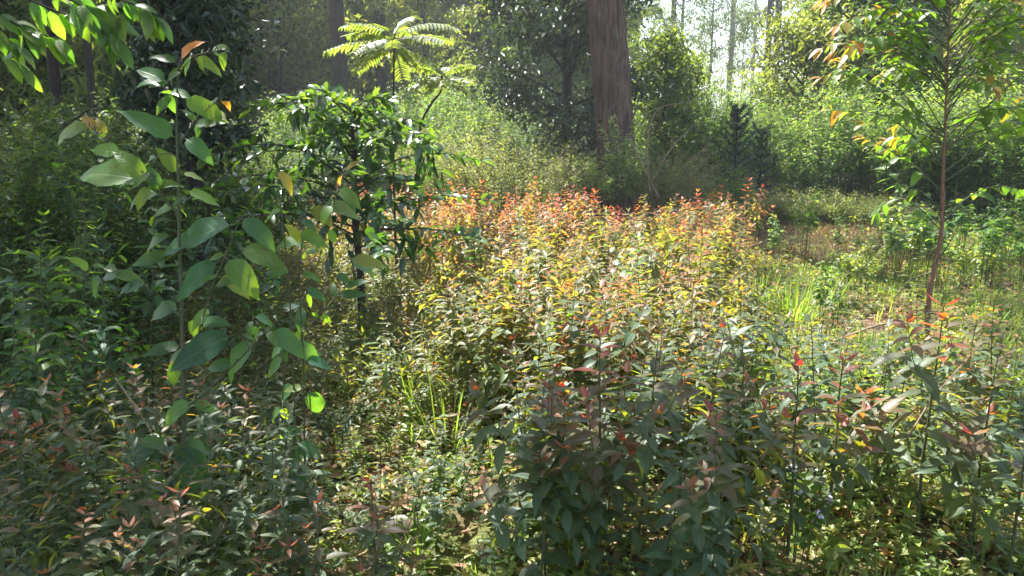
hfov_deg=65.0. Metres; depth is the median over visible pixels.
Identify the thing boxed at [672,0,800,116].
gum tree
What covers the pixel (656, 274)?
red tipped sapling
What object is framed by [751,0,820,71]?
gum tree
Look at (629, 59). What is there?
misty pine
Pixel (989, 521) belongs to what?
red tipped sapling
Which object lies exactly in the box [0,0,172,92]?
shade tree
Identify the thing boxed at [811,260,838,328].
upright weed
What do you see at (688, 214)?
red tipped sapling
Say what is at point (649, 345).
shaded sapling
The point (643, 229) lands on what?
red tipped sapling
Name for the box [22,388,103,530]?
shaded sapling
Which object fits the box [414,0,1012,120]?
sky
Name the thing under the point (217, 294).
sapling
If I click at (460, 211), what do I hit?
red tipped sapling
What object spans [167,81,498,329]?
coffee shrub
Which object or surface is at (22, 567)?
shaded sapling
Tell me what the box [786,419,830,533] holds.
flowering weed
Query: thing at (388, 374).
sapling
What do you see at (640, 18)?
misty pine
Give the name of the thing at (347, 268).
sapling
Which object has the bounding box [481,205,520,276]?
red tipped sapling
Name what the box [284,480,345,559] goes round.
shaded sapling
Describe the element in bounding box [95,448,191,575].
shaded sapling
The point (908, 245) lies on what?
thin seedling
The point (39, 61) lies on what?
misty tree
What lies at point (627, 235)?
red tipped sapling
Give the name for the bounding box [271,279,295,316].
sapling
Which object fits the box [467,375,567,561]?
shaded sapling
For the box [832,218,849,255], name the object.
upright weed
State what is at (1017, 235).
thin seedling
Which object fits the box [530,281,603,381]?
sapling
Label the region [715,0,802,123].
gum tree
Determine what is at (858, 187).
green weed bush
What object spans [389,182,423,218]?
red tipped sapling
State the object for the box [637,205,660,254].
red tipped sapling
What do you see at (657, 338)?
sapling
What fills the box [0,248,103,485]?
green sapling
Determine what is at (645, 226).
red tipped sapling
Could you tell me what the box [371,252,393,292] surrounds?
sapling
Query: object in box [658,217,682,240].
red tipped sapling
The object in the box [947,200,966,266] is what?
thin seedling
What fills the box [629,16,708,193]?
yellowish tree
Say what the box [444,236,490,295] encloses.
red tipped sapling
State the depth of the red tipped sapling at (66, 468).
2.79 m
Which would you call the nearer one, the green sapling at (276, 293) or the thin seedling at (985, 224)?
the green sapling at (276, 293)
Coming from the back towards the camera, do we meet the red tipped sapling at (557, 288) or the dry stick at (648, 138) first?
the dry stick at (648, 138)
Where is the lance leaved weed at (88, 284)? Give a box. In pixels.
[46,272,115,398]
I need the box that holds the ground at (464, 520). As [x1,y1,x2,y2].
[0,122,1023,575]
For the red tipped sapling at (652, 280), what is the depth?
5.68 m
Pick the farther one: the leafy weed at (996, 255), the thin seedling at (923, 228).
the thin seedling at (923, 228)
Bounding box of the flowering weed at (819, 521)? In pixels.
[768,462,841,570]
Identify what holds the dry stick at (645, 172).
on the ground at (464, 520)
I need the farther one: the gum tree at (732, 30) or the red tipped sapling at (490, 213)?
the gum tree at (732, 30)
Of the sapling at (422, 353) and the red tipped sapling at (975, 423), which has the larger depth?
the sapling at (422, 353)
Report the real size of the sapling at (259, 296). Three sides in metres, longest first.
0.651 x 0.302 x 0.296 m
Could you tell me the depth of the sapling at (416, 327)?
5.23 m
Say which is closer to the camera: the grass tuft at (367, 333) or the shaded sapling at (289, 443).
the shaded sapling at (289, 443)
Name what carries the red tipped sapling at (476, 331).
on the ground at (464, 520)
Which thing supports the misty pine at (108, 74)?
on the ground at (464, 520)
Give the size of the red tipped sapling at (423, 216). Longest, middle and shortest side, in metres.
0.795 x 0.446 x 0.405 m
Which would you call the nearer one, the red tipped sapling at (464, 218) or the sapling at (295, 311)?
the sapling at (295, 311)
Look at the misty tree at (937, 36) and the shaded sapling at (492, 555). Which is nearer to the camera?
the shaded sapling at (492, 555)
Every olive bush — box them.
[382,116,499,220]
[397,106,558,227]
[441,118,603,236]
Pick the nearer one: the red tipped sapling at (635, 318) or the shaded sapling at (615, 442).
the shaded sapling at (615, 442)
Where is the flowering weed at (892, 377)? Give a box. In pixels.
[874,349,895,394]
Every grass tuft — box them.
[338,302,389,348]
[371,495,460,559]
[376,366,499,458]
[388,350,462,416]
[723,267,791,303]
[749,272,846,326]
[801,265,863,306]
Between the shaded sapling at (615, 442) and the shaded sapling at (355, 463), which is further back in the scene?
the shaded sapling at (355, 463)
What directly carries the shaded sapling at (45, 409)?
on the ground at (464, 520)
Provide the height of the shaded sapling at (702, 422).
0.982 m
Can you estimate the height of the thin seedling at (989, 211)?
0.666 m
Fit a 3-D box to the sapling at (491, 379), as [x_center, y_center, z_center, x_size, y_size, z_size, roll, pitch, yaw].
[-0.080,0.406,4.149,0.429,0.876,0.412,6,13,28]
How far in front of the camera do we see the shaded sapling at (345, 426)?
3.85 m
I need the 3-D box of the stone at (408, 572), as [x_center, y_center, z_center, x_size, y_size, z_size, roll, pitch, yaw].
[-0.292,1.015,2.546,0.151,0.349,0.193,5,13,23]
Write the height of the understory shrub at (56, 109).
2.098 m
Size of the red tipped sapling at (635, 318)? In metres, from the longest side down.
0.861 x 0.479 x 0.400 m
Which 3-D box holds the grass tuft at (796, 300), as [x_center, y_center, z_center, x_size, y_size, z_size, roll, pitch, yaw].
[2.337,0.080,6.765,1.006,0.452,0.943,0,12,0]
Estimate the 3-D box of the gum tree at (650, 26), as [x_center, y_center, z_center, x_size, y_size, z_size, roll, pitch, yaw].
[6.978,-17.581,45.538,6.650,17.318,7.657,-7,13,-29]
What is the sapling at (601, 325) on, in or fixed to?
on the ground at (464, 520)
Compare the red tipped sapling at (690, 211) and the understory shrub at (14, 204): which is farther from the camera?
the red tipped sapling at (690, 211)
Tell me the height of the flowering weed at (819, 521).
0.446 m
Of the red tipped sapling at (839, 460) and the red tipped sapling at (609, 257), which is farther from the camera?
the red tipped sapling at (609, 257)
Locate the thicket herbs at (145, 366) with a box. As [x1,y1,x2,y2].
[0,206,311,575]
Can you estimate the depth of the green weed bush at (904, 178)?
12.82 m
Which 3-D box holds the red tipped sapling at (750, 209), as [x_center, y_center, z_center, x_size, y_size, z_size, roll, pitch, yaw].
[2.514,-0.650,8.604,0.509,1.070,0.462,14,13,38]
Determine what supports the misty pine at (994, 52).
on the ground at (464, 520)
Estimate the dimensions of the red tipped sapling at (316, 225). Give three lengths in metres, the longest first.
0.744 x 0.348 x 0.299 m
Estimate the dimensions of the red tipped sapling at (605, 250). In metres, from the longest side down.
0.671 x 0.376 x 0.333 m
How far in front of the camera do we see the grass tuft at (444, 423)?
4.05 m
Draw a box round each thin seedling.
[880,214,895,226]
[882,225,905,285]
[883,236,909,278]
[886,230,903,285]
[889,217,904,256]
[893,205,905,228]
[900,231,921,269]
[904,214,924,270]
[908,207,926,255]
[908,213,931,273]
[912,210,932,258]
[919,226,937,287]
[931,221,957,288]
[935,243,959,284]
[942,227,954,266]
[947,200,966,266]
[952,212,975,273]
[958,205,972,254]
[960,207,977,256]
[974,207,997,255]
[975,220,991,231]
[975,241,1000,275]
[976,230,991,288]
[980,218,1006,285]
[980,222,995,273]
[980,227,1002,281]
[980,230,1012,278]
[990,198,1007,248]
[990,217,1011,286]
[998,208,1018,274]
[999,230,1023,277]
[1002,201,1018,245]
[1009,242,1023,284]
[1010,228,1023,264]
[1012,243,1023,284]
[1015,196,1023,250]
[1016,244,1023,286]
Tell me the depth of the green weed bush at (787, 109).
15.41 m
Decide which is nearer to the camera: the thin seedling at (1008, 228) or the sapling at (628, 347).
the sapling at (628, 347)
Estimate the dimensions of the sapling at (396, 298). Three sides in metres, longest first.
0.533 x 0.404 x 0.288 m
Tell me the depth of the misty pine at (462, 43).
30.46 m
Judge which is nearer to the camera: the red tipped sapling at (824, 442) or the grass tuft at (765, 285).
the red tipped sapling at (824, 442)
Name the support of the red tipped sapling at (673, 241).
on the ground at (464, 520)
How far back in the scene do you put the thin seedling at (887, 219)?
10.06 m
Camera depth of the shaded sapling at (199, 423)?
3.05 m
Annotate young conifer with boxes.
[705,100,771,195]
[726,121,791,202]
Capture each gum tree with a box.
[628,0,677,113]
[636,0,728,78]
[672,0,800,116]
[673,0,755,156]
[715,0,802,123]
[718,8,764,99]
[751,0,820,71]
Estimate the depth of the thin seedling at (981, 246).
7.88 m
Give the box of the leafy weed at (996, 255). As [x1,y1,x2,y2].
[941,224,1020,286]
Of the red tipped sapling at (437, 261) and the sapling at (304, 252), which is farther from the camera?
the sapling at (304, 252)
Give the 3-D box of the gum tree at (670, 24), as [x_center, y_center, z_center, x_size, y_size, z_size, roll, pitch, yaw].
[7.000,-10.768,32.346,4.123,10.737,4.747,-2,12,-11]
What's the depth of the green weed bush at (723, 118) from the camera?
14.13 m
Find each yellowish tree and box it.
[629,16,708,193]
[646,44,719,201]
[716,3,882,192]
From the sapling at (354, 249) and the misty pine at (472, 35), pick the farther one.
the misty pine at (472, 35)
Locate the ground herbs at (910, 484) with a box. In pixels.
[0,340,1023,575]
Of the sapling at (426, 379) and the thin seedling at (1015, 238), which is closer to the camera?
the sapling at (426, 379)
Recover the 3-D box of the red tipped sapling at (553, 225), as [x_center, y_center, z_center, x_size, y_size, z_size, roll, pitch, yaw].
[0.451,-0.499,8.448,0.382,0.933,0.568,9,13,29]
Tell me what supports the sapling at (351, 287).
on the ground at (464, 520)
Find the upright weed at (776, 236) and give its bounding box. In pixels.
[767,213,784,267]
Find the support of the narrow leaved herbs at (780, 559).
on the ground at (464, 520)
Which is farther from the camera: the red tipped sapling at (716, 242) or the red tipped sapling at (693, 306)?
the red tipped sapling at (716, 242)
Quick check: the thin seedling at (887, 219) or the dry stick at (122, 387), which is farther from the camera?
the thin seedling at (887, 219)
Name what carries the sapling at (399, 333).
on the ground at (464, 520)
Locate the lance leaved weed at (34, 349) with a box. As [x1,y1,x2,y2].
[0,323,72,477]
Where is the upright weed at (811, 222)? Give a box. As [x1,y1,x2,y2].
[791,188,823,258]
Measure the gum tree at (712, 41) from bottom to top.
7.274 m
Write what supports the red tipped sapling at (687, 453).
on the ground at (464, 520)
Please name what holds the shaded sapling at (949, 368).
on the ground at (464, 520)
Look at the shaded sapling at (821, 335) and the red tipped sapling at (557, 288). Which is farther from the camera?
the red tipped sapling at (557, 288)
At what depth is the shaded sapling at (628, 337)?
3.90 m
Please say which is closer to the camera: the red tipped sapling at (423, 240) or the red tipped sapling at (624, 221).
the red tipped sapling at (423, 240)
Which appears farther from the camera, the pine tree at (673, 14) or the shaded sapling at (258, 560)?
the pine tree at (673, 14)
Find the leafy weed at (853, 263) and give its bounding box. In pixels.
[828,239,889,289]
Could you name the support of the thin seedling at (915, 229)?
on the ground at (464, 520)
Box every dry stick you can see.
[0,96,108,193]
[114,377,153,435]
[223,384,306,467]
[512,429,520,506]
[630,137,659,198]
[647,102,694,191]
[652,115,703,179]
[831,323,920,341]
[905,342,982,441]
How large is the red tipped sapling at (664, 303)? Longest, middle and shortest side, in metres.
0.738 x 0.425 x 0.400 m
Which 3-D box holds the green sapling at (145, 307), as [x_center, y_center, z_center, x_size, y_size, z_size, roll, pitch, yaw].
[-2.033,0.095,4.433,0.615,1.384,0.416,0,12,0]
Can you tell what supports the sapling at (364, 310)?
on the ground at (464, 520)
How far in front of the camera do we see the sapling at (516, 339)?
4.37 m
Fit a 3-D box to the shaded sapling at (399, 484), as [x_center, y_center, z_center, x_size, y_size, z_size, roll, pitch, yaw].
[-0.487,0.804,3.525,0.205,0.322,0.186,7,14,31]
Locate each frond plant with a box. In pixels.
[323,16,459,273]
[406,60,477,210]
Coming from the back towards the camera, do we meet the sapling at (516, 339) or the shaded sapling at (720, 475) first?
the sapling at (516, 339)
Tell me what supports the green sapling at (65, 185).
on the ground at (464, 520)
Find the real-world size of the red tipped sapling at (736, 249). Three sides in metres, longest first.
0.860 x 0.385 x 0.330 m
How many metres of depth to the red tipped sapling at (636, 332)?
4.20 m
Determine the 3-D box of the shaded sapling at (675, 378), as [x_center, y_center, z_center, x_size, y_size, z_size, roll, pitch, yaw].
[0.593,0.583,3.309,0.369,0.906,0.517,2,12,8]
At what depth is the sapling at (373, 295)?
6.53 m
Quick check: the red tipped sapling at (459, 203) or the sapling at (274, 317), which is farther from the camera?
the red tipped sapling at (459, 203)
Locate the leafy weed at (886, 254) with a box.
[848,202,934,276]
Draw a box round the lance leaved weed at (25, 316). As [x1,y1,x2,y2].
[0,250,89,391]
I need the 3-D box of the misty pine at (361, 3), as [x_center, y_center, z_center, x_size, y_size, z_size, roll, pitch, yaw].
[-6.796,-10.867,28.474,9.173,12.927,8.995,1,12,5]
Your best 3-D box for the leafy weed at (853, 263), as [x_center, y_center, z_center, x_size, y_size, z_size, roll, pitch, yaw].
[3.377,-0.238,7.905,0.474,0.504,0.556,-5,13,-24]
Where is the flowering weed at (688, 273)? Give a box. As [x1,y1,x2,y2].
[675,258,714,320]
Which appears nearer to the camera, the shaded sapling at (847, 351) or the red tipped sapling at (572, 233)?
the shaded sapling at (847, 351)
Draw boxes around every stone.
[379,486,397,500]
[387,515,422,534]
[401,496,420,513]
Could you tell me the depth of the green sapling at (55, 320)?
3.79 m
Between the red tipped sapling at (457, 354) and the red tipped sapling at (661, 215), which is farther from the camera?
the red tipped sapling at (661, 215)
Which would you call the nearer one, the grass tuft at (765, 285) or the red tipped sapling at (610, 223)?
the grass tuft at (765, 285)
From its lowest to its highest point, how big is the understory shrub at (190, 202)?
1.749 m
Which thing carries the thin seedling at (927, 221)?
on the ground at (464, 520)
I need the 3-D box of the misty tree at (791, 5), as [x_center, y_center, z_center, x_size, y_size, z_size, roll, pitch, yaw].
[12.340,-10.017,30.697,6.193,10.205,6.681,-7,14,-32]
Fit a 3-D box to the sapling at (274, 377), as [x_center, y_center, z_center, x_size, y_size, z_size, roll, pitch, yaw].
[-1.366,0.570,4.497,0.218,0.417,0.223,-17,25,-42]
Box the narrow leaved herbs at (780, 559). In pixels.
[0,233,1023,575]
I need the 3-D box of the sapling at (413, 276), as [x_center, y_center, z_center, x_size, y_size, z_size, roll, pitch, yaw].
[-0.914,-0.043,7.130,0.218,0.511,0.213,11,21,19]
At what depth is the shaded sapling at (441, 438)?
3.75 m
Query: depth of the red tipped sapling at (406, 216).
8.60 m
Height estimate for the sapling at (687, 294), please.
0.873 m
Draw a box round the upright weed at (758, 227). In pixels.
[750,211,761,241]
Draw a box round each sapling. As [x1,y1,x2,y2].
[0,112,86,289]
[0,175,106,419]
[0,209,111,426]
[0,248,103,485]
[0,350,66,428]
[0,354,64,485]
[0,373,62,515]
[0,408,82,568]
[0,414,58,516]
[0,420,34,498]
[0,427,24,575]
[0,440,87,565]
[0,446,81,575]
[0,460,93,575]
[0,490,98,575]
[2,329,81,473]
[12,140,140,367]
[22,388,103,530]
[29,498,147,575]
[37,374,105,497]
[53,224,143,424]
[56,41,303,543]
[59,337,144,443]
[59,400,152,566]
[60,357,107,455]
[62,456,163,575]
[68,130,167,329]
[70,429,189,575]
[78,338,146,450]
[79,367,152,491]
[82,374,174,505]
[91,178,190,406]
[95,362,176,463]
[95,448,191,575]
[116,458,266,575]
[116,486,211,575]
[121,422,190,537]
[131,361,223,480]
[135,162,229,349]
[143,378,188,445]
[152,355,218,430]
[153,333,219,414]
[157,429,243,573]
[169,362,274,478]
[179,319,205,380]
[179,378,235,523]
[183,288,222,332]
[186,368,262,508]
[187,284,233,327]
[188,198,262,357]
[188,474,271,575]
[189,357,223,394]
[191,309,213,361]
[204,280,231,315]
[205,384,265,549]
[206,372,259,451]
[210,161,254,320]
[212,322,237,360]
[212,425,330,571]
[214,269,238,307]
[218,402,329,537]
[220,247,305,380]
[220,333,280,401]
[228,460,316,575]
[229,309,262,374]
[229,357,280,427]
[233,294,249,319]
[237,465,331,575]
[237,531,273,575]
[238,374,292,446]
[241,208,286,326]
[241,362,318,467]
[243,262,272,321]
[247,161,386,535]
[249,355,289,407]
[250,262,266,282]
[251,301,276,348]
[253,282,303,354]
[254,325,300,382]
[257,409,311,509]
[258,278,288,325]
[260,251,284,280]
[261,266,298,299]
[264,490,351,575]
[269,247,296,291]
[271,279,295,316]
[271,283,307,354]
[274,455,331,536]
[277,224,305,269]
[279,246,305,279]
[281,283,308,320]
[284,275,325,337]
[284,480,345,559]
[286,246,317,286]
[287,307,338,367]
[287,329,333,392]
[294,242,312,270]
[294,329,347,424]
[295,294,340,348]
[302,199,321,247]
[302,253,324,289]
[303,262,340,310]
[306,380,339,448]
[306,423,328,477]
[310,323,345,388]
[311,245,337,288]
[313,227,337,265]
[313,283,331,325]
[314,278,334,310]
[317,187,350,246]
[317,287,356,340]
[320,239,345,278]
[320,284,346,344]
[322,240,342,263]
[322,401,366,457]
[323,276,379,360]
[328,320,376,406]
[330,217,351,264]
[336,301,382,380]
[336,432,360,484]
[337,475,419,575]
[339,257,355,280]
[339,263,367,300]
[339,278,367,319]
[343,498,375,560]
[344,265,371,289]
[345,242,369,266]
[345,464,385,535]
[347,183,387,251]
[349,317,407,388]
[351,327,418,425]
[353,495,411,575]
[355,380,398,451]
[356,276,392,341]
[357,290,403,356]
[360,313,409,378]
[364,255,384,275]
[364,268,395,303]
[365,282,387,317]
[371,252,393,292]
[371,278,409,331]
[374,261,401,314]
[375,301,404,355]
[375,339,415,399]
[382,212,392,260]
[383,189,423,268]
[386,205,406,241]
[386,436,424,493]
[388,210,413,270]
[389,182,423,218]
[389,190,423,279]
[393,263,420,320]
[396,224,420,281]
[400,256,421,297]
[400,317,437,385]
[402,306,434,348]
[402,428,460,511]
[403,203,461,279]
[403,310,435,360]
[404,259,493,411]
[405,243,431,292]
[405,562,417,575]
[406,195,433,248]
[407,363,453,427]
[408,194,449,281]
[408,330,446,424]
[409,274,436,322]
[415,263,461,329]
[416,186,453,246]
[420,235,466,309]
[420,471,466,557]
[422,214,439,259]
[422,277,482,390]
[423,418,460,466]
[427,251,449,298]
[427,302,472,356]
[428,280,488,411]
[429,182,457,221]
[429,203,468,265]
[429,314,454,378]
[430,201,450,255]
[431,238,499,328]
[435,280,522,426]
[438,205,459,262]
[439,208,473,277]
[441,187,478,252]
[442,215,501,295]
[442,256,504,381]
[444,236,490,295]
[444,244,484,315]
[444,299,503,367]
[447,175,468,245]
[447,245,469,296]
[449,199,475,271]
[452,207,497,282]
[452,445,489,502]
[456,270,495,327]
[457,412,480,462]
[458,214,489,272]
[459,332,590,495]
[460,195,495,262]
[462,362,585,575]
[463,286,531,425]
[464,180,498,252]
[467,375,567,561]
[469,235,504,289]
[472,197,503,234]
[473,523,515,575]
[476,215,516,276]
[477,275,525,387]
[477,302,504,380]
[478,281,557,419]
[478,286,528,365]
[479,221,493,256]
[479,251,526,331]
[480,252,515,306]
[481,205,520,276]
[482,210,514,261]
[484,266,528,318]
[487,235,540,365]
[487,240,535,291]
[488,377,638,575]
[491,391,556,523]
[492,218,517,246]
[492,224,525,268]
[492,272,552,398]
[494,192,524,243]
[496,245,528,279]
[498,193,530,258]
[499,382,541,442]
[501,248,542,307]
[503,317,578,457]
[504,201,546,279]
[505,275,594,404]
[505,319,594,436]
[508,193,540,242]
[509,226,571,325]
[511,186,531,243]
[513,216,545,254]
[513,263,572,367]
[514,279,584,399]
[515,176,541,242]
[518,204,572,290]
[519,249,537,309]
[521,235,581,316]
[521,255,569,365]
[522,192,554,241]
[522,335,616,453]
[525,283,570,389]
[526,317,591,412]
[527,386,671,575]
[529,195,556,243]
[530,206,570,256]
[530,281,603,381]
[530,322,657,547]
[534,196,571,260]
[537,192,568,259]
[537,284,590,380]
[538,265,613,383]
[539,192,569,253]
[541,203,579,267]
[544,229,557,259]
[544,382,604,529]
[546,312,619,425]
[547,252,580,299]
[550,254,572,314]
[551,239,604,313]
[552,350,640,531]
[553,279,659,436]
[555,223,591,279]
[556,184,586,245]
[556,235,605,344]
[557,287,628,409]
[559,184,598,235]
[560,192,600,260]
[561,241,588,274]
[563,290,641,414]
[565,265,625,386]
[567,221,581,247]
[567,289,602,413]
[567,297,597,372]
[568,190,613,267]
[575,188,603,244]
[575,227,598,265]
[576,205,629,303]
[576,280,659,395]
[584,331,743,561]
[587,216,620,298]
[588,223,612,284]
[591,212,632,277]
[592,335,694,489]
[593,227,624,273]
[597,259,623,333]
[599,272,628,341]
[600,266,689,384]
[600,267,665,371]
[601,258,624,315]
[602,216,630,258]
[603,209,631,252]
[604,206,638,244]
[604,272,686,408]
[605,226,673,311]
[608,240,646,320]
[608,270,663,391]
[609,303,685,466]
[612,316,699,512]
[613,207,637,242]
[616,259,657,329]
[617,216,661,307]
[618,195,673,267]
[618,224,667,288]
[618,298,716,448]
[622,201,650,234]
[623,203,661,260]
[629,415,739,575]
[631,252,662,302]
[631,317,705,482]
[633,279,667,387]
[635,198,654,253]
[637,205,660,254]
[637,270,700,370]
[641,210,714,309]
[642,283,671,334]
[643,211,719,316]
[643,224,663,267]
[648,213,677,287]
[648,270,713,367]
[650,206,671,237]
[650,333,743,470]
[652,206,666,232]
[652,227,699,297]
[653,299,724,415]
[656,218,690,290]
[656,265,718,378]
[658,193,682,236]
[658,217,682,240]
[658,374,783,528]
[659,218,701,280]
[659,318,739,502]
[662,372,720,489]
[663,276,712,385]
[666,255,702,336]
[667,225,735,338]
[667,326,752,455]
[667,399,797,575]
[668,245,708,290]
[670,214,696,265]
[671,193,715,252]
[671,308,713,385]
[675,189,705,239]
[677,285,796,475]
[679,301,761,436]
[682,199,700,244]
[684,202,723,261]
[689,234,727,327]
[690,285,738,400]
[693,215,753,287]
[694,184,734,242]
[697,202,737,302]
[698,224,768,317]
[701,293,747,363]
[702,290,781,398]
[704,192,743,246]
[706,251,758,323]
[707,207,745,244]
[707,363,754,409]
[710,261,765,352]
[712,209,743,259]
[712,268,744,327]
[714,218,745,305]
[715,192,742,235]
[718,290,790,427]
[720,291,791,393]
[721,350,851,559]
[724,177,774,256]
[730,266,764,315]
[731,228,758,269]
[734,201,760,278]
[734,223,782,304]
[755,312,880,510]
[770,352,890,559]
[784,311,838,416]
[788,332,877,486]
[793,317,890,447]
[807,306,858,414]
[832,318,958,501]
[839,295,1003,534]
[841,307,910,394]
[848,369,947,496]
[882,305,961,420]
[906,298,968,387]
[910,348,989,490]
[920,305,987,437]
[932,349,1023,542]
[947,312,1011,403]
[947,397,1023,575]
[958,302,1023,435]
[980,346,1023,473]
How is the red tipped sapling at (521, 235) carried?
on the ground at (464, 520)
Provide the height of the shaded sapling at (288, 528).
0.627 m
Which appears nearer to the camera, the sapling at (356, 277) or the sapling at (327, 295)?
the sapling at (327, 295)
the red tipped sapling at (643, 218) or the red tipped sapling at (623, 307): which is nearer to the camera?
the red tipped sapling at (623, 307)
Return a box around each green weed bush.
[249,91,342,201]
[309,89,402,197]
[355,78,461,204]
[391,67,502,169]
[416,65,523,152]
[498,82,586,188]
[554,141,596,208]
[633,97,677,200]
[634,75,748,197]
[662,63,798,205]
[700,166,773,239]
[702,57,838,201]
[747,74,888,220]
[756,71,865,188]
[788,58,938,212]
[826,67,997,218]
[888,61,1023,222]
[931,68,1023,226]
[990,61,1023,179]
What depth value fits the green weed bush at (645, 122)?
16.38 m
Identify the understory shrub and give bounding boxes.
[0,93,88,178]
[0,95,146,223]
[0,103,133,287]
[0,123,121,371]
[0,143,170,341]
[0,214,147,397]
[6,83,160,230]
[30,136,213,301]
[71,91,173,203]
[76,121,224,272]
[160,111,267,212]
[183,145,295,264]
[232,149,324,241]
[274,132,371,227]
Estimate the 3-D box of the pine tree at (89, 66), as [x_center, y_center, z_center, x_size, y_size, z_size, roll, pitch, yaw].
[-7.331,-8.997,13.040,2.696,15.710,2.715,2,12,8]
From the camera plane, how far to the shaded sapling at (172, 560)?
2.13 m
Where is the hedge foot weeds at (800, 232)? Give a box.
[170,173,1023,245]
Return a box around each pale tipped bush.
[459,103,528,224]
[580,115,652,230]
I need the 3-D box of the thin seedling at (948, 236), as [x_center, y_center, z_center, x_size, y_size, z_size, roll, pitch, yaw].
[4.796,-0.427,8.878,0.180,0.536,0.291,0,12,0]
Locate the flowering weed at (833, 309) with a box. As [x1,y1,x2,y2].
[824,281,851,333]
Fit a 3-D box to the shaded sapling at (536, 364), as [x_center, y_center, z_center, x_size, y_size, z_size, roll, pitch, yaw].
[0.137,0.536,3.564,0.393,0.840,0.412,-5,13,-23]
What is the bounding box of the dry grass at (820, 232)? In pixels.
[220,215,976,275]
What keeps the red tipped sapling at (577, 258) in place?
on the ground at (464, 520)
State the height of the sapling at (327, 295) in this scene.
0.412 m
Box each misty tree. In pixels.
[0,0,118,151]
[200,0,390,149]
[316,1,418,113]
[352,0,490,131]
[520,0,648,160]
[772,0,862,101]
[855,0,981,170]
[930,0,1023,167]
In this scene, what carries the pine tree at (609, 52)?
on the ground at (464, 520)
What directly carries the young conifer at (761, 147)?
on the ground at (464, 520)
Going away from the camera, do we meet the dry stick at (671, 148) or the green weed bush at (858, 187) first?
the dry stick at (671, 148)
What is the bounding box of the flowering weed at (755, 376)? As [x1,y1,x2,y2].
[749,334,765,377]
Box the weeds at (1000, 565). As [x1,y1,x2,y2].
[0,205,1023,575]
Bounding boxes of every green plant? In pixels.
[438,220,483,304]
[511,204,540,271]
[594,232,650,342]
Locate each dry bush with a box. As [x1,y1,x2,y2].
[647,190,748,235]
[687,176,787,222]
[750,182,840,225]
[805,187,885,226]
[855,189,935,226]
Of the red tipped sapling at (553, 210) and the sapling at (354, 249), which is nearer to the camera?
the sapling at (354, 249)
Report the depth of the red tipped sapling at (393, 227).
8.96 m
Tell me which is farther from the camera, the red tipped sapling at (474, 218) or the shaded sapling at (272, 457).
the red tipped sapling at (474, 218)
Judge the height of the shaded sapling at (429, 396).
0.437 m
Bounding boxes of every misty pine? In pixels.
[0,0,139,145]
[0,0,163,147]
[1,0,277,143]
[46,0,320,132]
[132,0,352,180]
[238,0,422,133]
[305,0,453,153]
[369,0,524,136]
[384,0,548,129]
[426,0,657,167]
[502,6,648,123]
[574,0,693,137]
[760,0,883,161]
[819,2,1023,162]
[940,3,1023,136]
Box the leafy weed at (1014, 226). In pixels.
[976,198,1023,256]
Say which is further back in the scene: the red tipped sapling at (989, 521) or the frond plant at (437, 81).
the frond plant at (437, 81)
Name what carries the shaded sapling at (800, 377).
on the ground at (464, 520)
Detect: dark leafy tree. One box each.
[81,0,289,273]
[451,0,675,216]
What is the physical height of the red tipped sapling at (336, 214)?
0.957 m
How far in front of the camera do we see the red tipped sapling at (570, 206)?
9.83 m
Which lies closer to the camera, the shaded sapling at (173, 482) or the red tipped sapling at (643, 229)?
the shaded sapling at (173, 482)
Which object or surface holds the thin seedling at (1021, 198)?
on the ground at (464, 520)
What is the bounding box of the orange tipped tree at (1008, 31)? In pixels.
[808,0,1023,368]
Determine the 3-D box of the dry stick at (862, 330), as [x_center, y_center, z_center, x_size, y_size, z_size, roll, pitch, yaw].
[2.772,0.326,6.076,0.892,0.058,0.475,0,12,0]
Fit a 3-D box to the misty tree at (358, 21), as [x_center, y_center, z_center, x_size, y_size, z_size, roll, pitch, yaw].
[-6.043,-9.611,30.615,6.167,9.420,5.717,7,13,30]
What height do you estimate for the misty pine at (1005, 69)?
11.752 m
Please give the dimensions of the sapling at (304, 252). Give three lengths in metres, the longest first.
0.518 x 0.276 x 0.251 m
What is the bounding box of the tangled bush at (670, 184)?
[603,134,740,229]
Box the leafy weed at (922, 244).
[893,203,956,261]
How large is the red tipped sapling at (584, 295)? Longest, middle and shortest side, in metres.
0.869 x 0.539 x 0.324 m
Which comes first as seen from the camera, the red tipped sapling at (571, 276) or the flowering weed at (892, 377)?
the flowering weed at (892, 377)
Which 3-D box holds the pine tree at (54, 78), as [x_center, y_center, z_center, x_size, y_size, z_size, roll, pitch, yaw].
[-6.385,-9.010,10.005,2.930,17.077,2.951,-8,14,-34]
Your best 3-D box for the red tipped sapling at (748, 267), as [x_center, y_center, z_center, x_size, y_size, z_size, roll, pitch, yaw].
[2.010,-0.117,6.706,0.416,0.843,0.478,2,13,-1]
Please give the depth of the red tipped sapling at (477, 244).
7.93 m
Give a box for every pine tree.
[41,0,65,135]
[82,33,97,144]
[328,0,349,184]
[373,0,390,172]
[586,0,645,227]
[671,0,676,26]
[762,0,773,98]
[771,0,782,101]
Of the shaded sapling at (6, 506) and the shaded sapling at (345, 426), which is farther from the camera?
the shaded sapling at (345, 426)
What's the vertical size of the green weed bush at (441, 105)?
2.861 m
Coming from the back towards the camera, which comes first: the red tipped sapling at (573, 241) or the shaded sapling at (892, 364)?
the red tipped sapling at (573, 241)
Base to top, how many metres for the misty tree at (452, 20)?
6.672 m
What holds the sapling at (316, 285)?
on the ground at (464, 520)
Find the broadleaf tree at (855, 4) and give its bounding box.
[788,0,979,199]
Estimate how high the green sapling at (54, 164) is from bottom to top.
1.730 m
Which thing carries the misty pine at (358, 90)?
on the ground at (464, 520)

